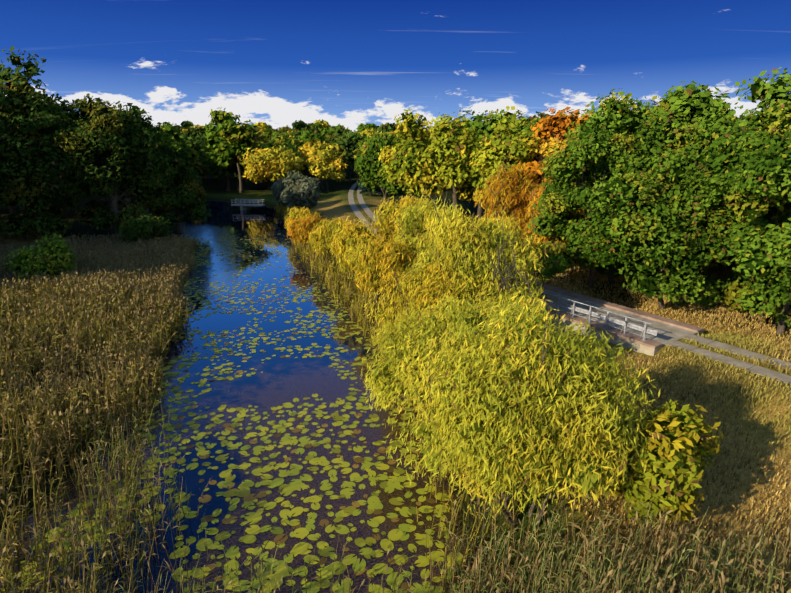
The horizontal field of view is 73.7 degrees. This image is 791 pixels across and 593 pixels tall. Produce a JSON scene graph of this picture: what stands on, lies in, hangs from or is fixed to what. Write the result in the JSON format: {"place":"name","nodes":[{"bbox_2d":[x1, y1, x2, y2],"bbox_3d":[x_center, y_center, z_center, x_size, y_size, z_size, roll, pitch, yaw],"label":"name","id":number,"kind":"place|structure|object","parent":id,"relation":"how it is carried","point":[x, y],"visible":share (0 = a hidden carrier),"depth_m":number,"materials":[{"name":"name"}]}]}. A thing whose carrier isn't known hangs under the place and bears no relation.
{"place":"outdoors","nodes":[
{"label":"outdoors","id":0,"kind":"place"},
{"bbox_2d":[0,197,477,592],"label":"water","id":1,"kind":"structure","parent":0,"point":[277,382],"depth_m":24.59,"materials":[{"name":"blue liquid"}]},
{"bbox_2d":[0,234,464,592],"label":"lily pads","id":2,"kind":"object","parent":1,"relation":"on","point":[389,486],"visible":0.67,"depth_m":20.74,"materials":[{"name":"green plant"}]},
{"bbox_2d":[0,167,790,592],"bbox_3d":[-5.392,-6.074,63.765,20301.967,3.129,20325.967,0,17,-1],"label":"ground","id":3,"kind":"structure","parent":0,"point":[334,201],"depth_m":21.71,"materials":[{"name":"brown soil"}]},
{"bbox_2d":[0,76,69,213],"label":"dark tree","id":4,"kind":"object","parent":3,"relation":"on","point":[15,101],"visible":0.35,"depth_m":69.42,"materials":[{"name":"green plant"}]},
{"bbox_2d":[1,232,77,285],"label":"bush","id":5,"kind":"object","parent":3,"relation":"on","point":[41,261],"visible":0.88,"depth_m":46.02,"materials":[{"name":"green plant"}]},
{"bbox_2d":[0,46,80,126],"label":"dark tree","id":6,"kind":"object","parent":3,"relation":"on","point":[31,68],"visible":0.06,"depth_m":80.37,"materials":[{"name":"green plant"}]},
{"bbox_2d":[0,111,90,238],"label":"dark tree","id":7,"kind":"object","parent":3,"relation":"on","point":[31,172],"visible":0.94,"depth_m":61.94,"materials":[{"name":"green plant"}]},
{"bbox_2d":[0,230,197,592],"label":"reeds","id":8,"kind":"object","parent":3,"relation":"on","point":[134,286],"visible":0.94,"depth_m":29.87,"materials":[{"name":"brown plant"}]},
{"bbox_2d":[59,93,149,227],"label":"dark tree","id":9,"kind":"object","parent":3,"relation":"on","point":[82,106],"visible":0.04,"depth_m":75.57,"materials":[{"name":"green plant"}]},
{"bbox_2d":[50,101,168,239],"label":"dark tree","id":10,"kind":"object","parent":3,"relation":"on","point":[105,162],"visible":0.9,"depth_m":65.21,"materials":[{"name":"green plant"}]},
{"bbox_2d":[113,101,162,207],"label":"dark tree","id":11,"kind":"object","parent":3,"relation":"on","point":[133,111],"visible":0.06,"depth_m":89.59,"materials":[{"name":"green plant"}]},
{"bbox_2d":[19,96,265,211],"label":"woods","id":12,"kind":"object","parent":3,"relation":"on","point":[227,138],"visible":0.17,"depth_m":120.70,"materials":[{"name":"green plant"}]},
{"bbox_2d":[118,214,173,243],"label":"bush","id":13,"kind":"object","parent":3,"relation":"on","point":[142,229],"visible":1,"depth_m":62.80,"materials":[{"name":"green plant"}]},
{"bbox_2d":[139,141,211,232],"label":"dark tree","id":14,"kind":"object","parent":3,"relation":"on","point":[177,190],"visible":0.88,"depth_m":72.85,"materials":[{"name":"green plant"}]},
{"bbox_2d":[231,199,264,209],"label":"footbridge","id":15,"kind":"object","parent":3,"relation":"on","point":[243,206],"visible":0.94,"depth_m":100.92,"materials":[{"name":"concrete"}]},
{"bbox_2d":[0,395,514,592],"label":"reeds","id":16,"kind":"object","parent":3,"relation":"on","point":[120,548],"visible":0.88,"depth_m":16.99,"materials":[{"name":"plant"}]},
{"bbox_2d":[68,119,450,190],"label":"woods","id":17,"kind":"object","parent":3,"relation":"on","point":[303,140],"visible":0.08,"depth_m":149.13,"materials":[{"name":"green plant"}]},
{"bbox_2d":[242,145,304,183],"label":"yellow tree","id":18,"kind":"object","parent":3,"relation":"on","point":[272,165],"visible":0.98,"depth_m":116.72,"materials":[{"name":"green plant"}]},
{"bbox_2d":[270,177,288,206],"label":"bush","id":19,"kind":"object","parent":3,"relation":"on","point":[278,188],"visible":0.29,"depth_m":95.81,"materials":[{"name":"green plant"}]},
{"bbox_2d":[280,170,320,209],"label":"bush","id":20,"kind":"object","parent":3,"relation":"on","point":[300,191],"visible":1,"depth_m":85.93,"materials":[{"name":"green plant"}]},
{"bbox_2d":[284,206,320,234],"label":"bush","id":21,"kind":"object","parent":3,"relation":"on","point":[296,213],"visible":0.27,"depth_m":70.13,"materials":[{"name":"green plant"}]},
{"bbox_2d":[286,213,327,244],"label":"bush","id":22,"kind":"object","parent":3,"relation":"on","point":[299,231],"visible":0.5,"depth_m":60.72,"materials":[{"name":"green plant"}]},
{"bbox_2d":[306,151,347,191],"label":"yellow tree","id":23,"kind":"object","parent":3,"relation":"on","point":[323,166],"visible":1,"depth_m":121.59,"materials":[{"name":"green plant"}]},
{"bbox_2d":[306,216,356,263],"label":"bush","id":24,"kind":"object","parent":3,"relation":"on","point":[319,234],"visible":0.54,"depth_m":53.89,"materials":[{"name":"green plant"}]},
{"bbox_2d":[325,216,385,280],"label":"bush","id":25,"kind":"object","parent":3,"relation":"on","point":[344,238],"visible":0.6,"depth_m":45.89,"materials":[{"name":"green plant"}]},
{"bbox_2d":[354,139,378,193],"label":"tree","id":26,"kind":"object","parent":3,"relation":"on","point":[360,142],"visible":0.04,"depth_m":117.80,"materials":[{"name":"green plant"}]},
{"bbox_2d":[359,144,380,194],"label":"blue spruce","id":27,"kind":"object","parent":3,"relation":"on","point":[364,191],"visible":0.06,"depth_m":112.83,"materials":[{"name":"green plant"}]},
{"bbox_2d":[354,130,407,215],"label":"green tree","id":28,"kind":"object","parent":3,"relation":"on","point":[368,163],"visible":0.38,"depth_m":77.72,"materials":[{"name":"green plant"}]},
{"bbox_2d":[348,232,420,309],"bbox_3d":[-0.758,-1.789,39.598,5.867,6.199,5.471,0,17,-1],"label":"bush","id":29,"kind":"object","parent":3,"relation":"on","point":[367,263],"visible":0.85,"depth_m":38.30,"materials":[{"name":"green plant"}]},
{"bbox_2d":[275,204,530,591],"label":"reeds","id":30,"kind":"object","parent":3,"relation":"on","point":[321,259],"depth_m":39.73,"materials":[{"name":"yellow plant"}]},
{"bbox_2d":[372,176,441,241],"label":"bush","id":31,"kind":"object","parent":3,"relation":"on","point":[393,212],"visible":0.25,"depth_m":48.99,"materials":[{"name":"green plant"}]},
{"bbox_2d":[377,109,437,200],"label":"lime tree","id":32,"kind":"object","parent":3,"relation":"on","point":[402,167],"visible":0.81,"depth_m":62.86,"materials":[{"name":"yellow plant"}]},
{"bbox_2d":[363,254,481,351],"bbox_3d":[1.745,1.105,30.155,7.286,7.019,6.453,0,17,-1],"label":"bush","id":33,"kind":"object","parent":3,"relation":"on","point":[423,287],"visible":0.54,"depth_m":29.13,"materials":[{"name":"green plant"}]},
{"bbox_2d":[389,196,465,262],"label":"bush","id":34,"kind":"object","parent":3,"relation":"on","point":[414,230],"visible":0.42,"depth_m":42.16,"materials":[{"name":"yellow plant"}]},
{"bbox_2d":[361,292,502,416],"bbox_3d":[2.090,2.931,24.057,7.173,6.870,7.150,0,17,-1],"label":"bush","id":35,"kind":"object","parent":3,"relation":"on","point":[397,343],"visible":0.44,"depth_m":22.70,"materials":[{"name":"yellow plant"}]},
{"bbox_2d":[417,112,488,214],"bbox_3d":[6.763,-14.010,62.972,9.383,15.145,8.321,0,17,-1],"label":"lime tree","id":36,"kind":"object","parent":3,"relation":"on","point":[453,147],"visible":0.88,"depth_m":60.17,"materials":[{"name":"yellow plant"}]},
{"bbox_2d":[405,183,549,312],"bbox_3d":[4.995,-1.952,34.150,9.382,10.336,9.289,0,17,-1],"label":"bush","id":37,"kind":"object","parent":3,"relation":"on","point":[471,244],"visible":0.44,"depth_m":32.14,"materials":[{"name":"yellow plant"}]},
{"bbox_2d":[451,106,529,217],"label":"green tree","id":38,"kind":"object","parent":3,"relation":"on","point":[485,125],"visible":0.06,"depth_m":76.97,"materials":[{"name":"green plant"}]},
{"bbox_2d":[469,116,543,209],"bbox_3d":[12.157,-12.751,59.657,7.739,14.538,8.204,0,17,-1],"label":"lime tree","id":39,"kind":"object","parent":3,"relation":"on","point":[519,145],"visible":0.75,"depth_m":57.44,"materials":[{"name":"yellow plant"}]},
{"bbox_2d":[473,150,542,240],"bbox_3d":[11.082,-8.971,52.569,7.667,11.495,7.123,0,17,-1],"label":"gold tree","id":40,"kind":"object","parent":3,"relation":"on","point":[512,189],"visible":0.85,"depth_m":50.85,"materials":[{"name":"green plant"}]},
{"bbox_2d":[467,220,553,325],"bbox_3d":[5.692,0.384,26.842,4.815,8.360,5.404,-9,19,-28],"label":"bush","id":41,"kind":"object","parent":3,"relation":"on","point":[503,299],"visible":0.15,"depth_m":26.27,"materials":[{"name":"yellow plant"}]},
{"bbox_2d":[476,201,546,271],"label":"bush","id":42,"kind":"object","parent":3,"relation":"on","point":[519,229],"visible":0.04,"depth_m":37.81,"materials":[{"name":"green plant"}]},
{"bbox_2d":[491,114,536,137],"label":"green tree","id":43,"kind":"object","parent":3,"relation":"on","point":[525,122],"visible":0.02,"depth_m":74.63,"materials":[{"name":"green plant"}]},
{"bbox_2d":[381,291,663,525],"bbox_3d":[4.127,3.741,17.122,8.380,7.976,7.416,-13,21,-36],"label":"bush","id":44,"kind":"object","parent":3,"relation":"on","point":[525,396],"visible":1,"depth_m":15.16,"materials":[{"name":"yellow plant"}]},
{"bbox_2d":[524,117,541,147],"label":"green tree","id":45,"kind":"object","parent":3,"relation":"on","point":[530,129],"depth_m":72.44,"materials":[{"name":"green plant"}]},
{"bbox_2d":[522,125,568,240],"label":"gold tree","id":46,"kind":"object","parent":3,"relation":"on","point":[534,167],"visible":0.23,"depth_m":54.51,"materials":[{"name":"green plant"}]},
{"bbox_2d":[531,241,570,295],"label":"bush","id":47,"kind":"object","parent":3,"relation":"on","point":[556,262],"visible":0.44,"depth_m":38.55,"materials":[{"name":"green plant"}]},
{"bbox_2d":[527,110,587,124],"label":"dark tree","id":48,"kind":"object","parent":3,"relation":"on","point":[540,115],"depth_m":85.83,"materials":[{"name":"green plant"}]},
{"bbox_2d":[528,106,592,162],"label":"orange tree","id":49,"kind":"object","parent":3,"relation":"on","point":[554,124],"visible":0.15,"depth_m":61.33,"materials":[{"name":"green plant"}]},
{"bbox_2d":[520,164,601,275],"bbox_3d":[15.252,-7.176,47.005,8.397,11.220,8.063,0,17,-1],"label":"bush","id":50,"kind":"object","parent":3,"relation":"on","point":[531,209],"visible":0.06,"depth_m":46.14,"materials":[{"name":"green plant"}]},
{"bbox_2d":[530,109,592,141],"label":"green tree","id":51,"kind":"object","parent":3,"relation":"on","point":[536,120],"depth_m":67.07,"materials":[{"name":"green plant"}]},
{"bbox_2d":[528,119,645,288],"bbox_3d":[16.061,-6.890,42.037,10.222,13.892,10.212,0,17,-1],"label":"green tree","id":52,"kind":"object","parent":3,"relation":"on","point":[562,193],"visible":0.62,"depth_m":40.55,"materials":[{"name":"green plant"}]},
{"bbox_2d":[476,282,703,355],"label":"bridge","id":53,"kind":"structure","parent":3,"relation":"on","point":[642,332],"depth_m":34.28,"materials":[{"name":"concrete"}]},
{"bbox_2d":[424,482,790,592],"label":"reeds","id":54,"kind":"object","parent":3,"relation":"on","point":[686,583],"visible":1,"depth_m":14.15,"materials":[{"name":"plant"}]},
{"bbox_2d":[593,254,628,283],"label":"green tree","id":55,"kind":"object","parent":3,"relation":"on","point":[611,270],"visible":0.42,"depth_m":45.94,"materials":[{"name":"green plant"}]},
{"bbox_2d":[562,88,680,207],"bbox_3d":[21.322,-10.867,49.994,12.913,16.372,12.889,0,17,-1],"label":"green tree","id":56,"kind":"object","parent":3,"relation":"on","point":[621,116],"visible":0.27,"depth_m":45.70,"materials":[{"name":"green plant"}]},
{"bbox_2d":[602,96,650,177],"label":"green tree","id":57,"kind":"object","parent":3,"relation":"on","point":[640,101],"visible":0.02,"depth_m":60.49,"materials":[{"name":"green plant"}]},
{"bbox_2d":[631,269,671,293],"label":"green tree","id":58,"kind":"object","parent":3,"relation":"on","point":[638,281],"visible":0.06,"depth_m":43.91,"materials":[{"name":"green plant"}]},
{"bbox_2d":[517,112,786,267],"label":"woods","id":59,"kind":"object","parent":3,"relation":"on","point":[743,123],"depth_m":50.86,"materials":[{"name":"green plant"}]},
{"bbox_2d":[598,399,724,531],"bbox_3d":[8.417,5.323,17.222,3.430,4.435,4.922,14,21,39],"label":"bush","id":60,"kind":"object","parent":3,"relation":"on","point":[679,458],"visible":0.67,"depth_m":15.67,"materials":[{"name":"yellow plant"}]},
{"bbox_2d":[581,149,742,308],"bbox_3d":[18.858,-4.442,37.684,11.318,11.675,9.787,-11,20,-34],"label":"green tree","id":61,"kind":"object","parent":3,"relation":"on","point":[667,227],"visible":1,"depth_m":35.65,"materials":[{"name":"green plant"}]},
{"bbox_2d":[634,81,745,134],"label":"green tree","id":62,"kind":"object","parent":3,"relation":"on","point":[690,101],"visible":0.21,"depth_m":51.80,"materials":[{"name":"green plant"}]},
{"bbox_2d":[615,106,771,276],"bbox_3d":[25.839,-8.675,45.418,12.347,14.670,11.699,-6,18,-18],"label":"green tree","id":63,"kind":"object","parent":3,"relation":"on","point":[693,141],"visible":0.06,"depth_m":43.26,"materials":[{"name":"green plant"}]},
{"bbox_2d":[688,270,755,310],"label":"bush","id":64,"kind":"object","parent":3,"relation":"on","point":[715,290],"visible":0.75,"depth_m":38.28,"materials":[{"name":"green plant"}]},
{"bbox_2d":[703,126,783,268],"bbox_3d":[33.380,-8.791,45.812,15.344,14.630,13.387,-12,20,-35],"label":"green tree","id":65,"kind":"object","parent":3,"relation":"on","point":[757,134],"depth_m":45.31,"materials":[{"name":"green plant"}]},
{"bbox_2d":[700,67,790,244],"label":"green tree","id":66,"kind":"object","parent":3,"relation":"on","point":[767,94],"visible":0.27,"depth_m":37.00,"materials":[{"name":"green plant"}]},
{"bbox_2d":[720,99,790,334],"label":"green tree","id":67,"kind":"object","parent":3,"relation":"on","point":[763,243],"visible":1,"depth_m":30.81,"materials":[{"name":"green plant"}]},
{"bbox_2d":[764,303,790,328],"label":"green tree","id":68,"kind":"object","parent":3,"relation":"on","point":[778,317],"visible":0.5,"depth_m":33.58,"materials":[{"name":"green plant"}]},
{"bbox_2d":[0,0,790,131],"label":"sky","id":69,"kind":"structure","parent":0,"point":[276,63],"materials":[{"name":"blue"}]},
{"bbox_2d":[348,179,790,384],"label":"path","id":70,"kind":"structure","parent":0,"point":[762,371],"depth_m":30.04,"materials":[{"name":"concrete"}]}
]}

